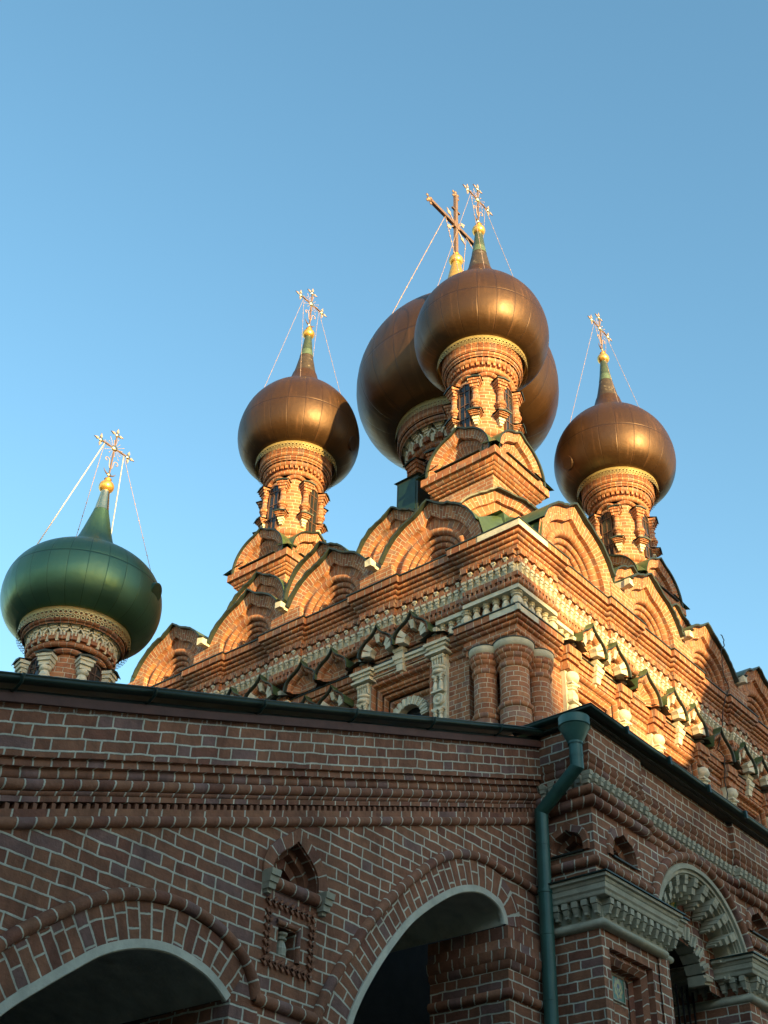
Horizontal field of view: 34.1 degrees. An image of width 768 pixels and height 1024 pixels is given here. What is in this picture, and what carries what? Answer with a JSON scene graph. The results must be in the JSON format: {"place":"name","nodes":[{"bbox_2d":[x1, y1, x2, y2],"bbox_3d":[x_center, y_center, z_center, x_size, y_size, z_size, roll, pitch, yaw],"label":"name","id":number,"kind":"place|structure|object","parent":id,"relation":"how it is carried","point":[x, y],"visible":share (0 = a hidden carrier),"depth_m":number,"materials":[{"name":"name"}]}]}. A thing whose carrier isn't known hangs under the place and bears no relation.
{"place":"outdoors","nodes":[
{"label":"outdoors","id":0,"kind":"place"},
{"bbox_2d":[0,429,161,682],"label":"chapel","id":1,"kind":"structure","parent":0,"point":[85,603],"depth_m":23.14,"materials":[{"name":"metal"}]},
{"bbox_2d":[0,0,767,779],"label":"sky","id":2,"kind":"structure","parent":0,"point":[173,173],"materials":[{"name":"blue"}]},
{"bbox_2d":[129,184,767,828],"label":"church","id":3,"kind":"structure","parent":0,"point":[469,580],"depth_m":27.50,"materials":[{"name":"brick"}]},
{"bbox_2d":[717,635,729,799],"bbox_3d":[7.461,5.060,27.078,0.569,5.733,0.233,1,-37,2],"label":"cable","id":4,"kind":"object","parent":3,"relation":"attached to","point":[722,716],"visible":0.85,"depth_m":27.56,"materials":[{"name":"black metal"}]},
{"label":"ground","id":5,"kind":"structure","parent":0,"visible":0},
{"bbox_2d":[0,671,545,1023],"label":"covered staircase","id":6,"kind":"structure","parent":5,"relation":"on","point":[171,856],"depth_m":10.13,"materials":[{"name":"brick"}]},
{"bbox_2d":[534,711,590,1023],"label":"downpipe","id":7,"kind":"object","parent":6,"relation":"attached to","point":[574,727],"visible":1,"depth_m":13.22,"materials":[{"name":"metal"}]},
{"bbox_2d":[512,702,767,1023],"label":"entrance porch","id":8,"kind":"object","parent":5,"relation":"on","point":[659,873],"visible":0.98,"depth_m":13.99,"materials":[{"name":"brick"}]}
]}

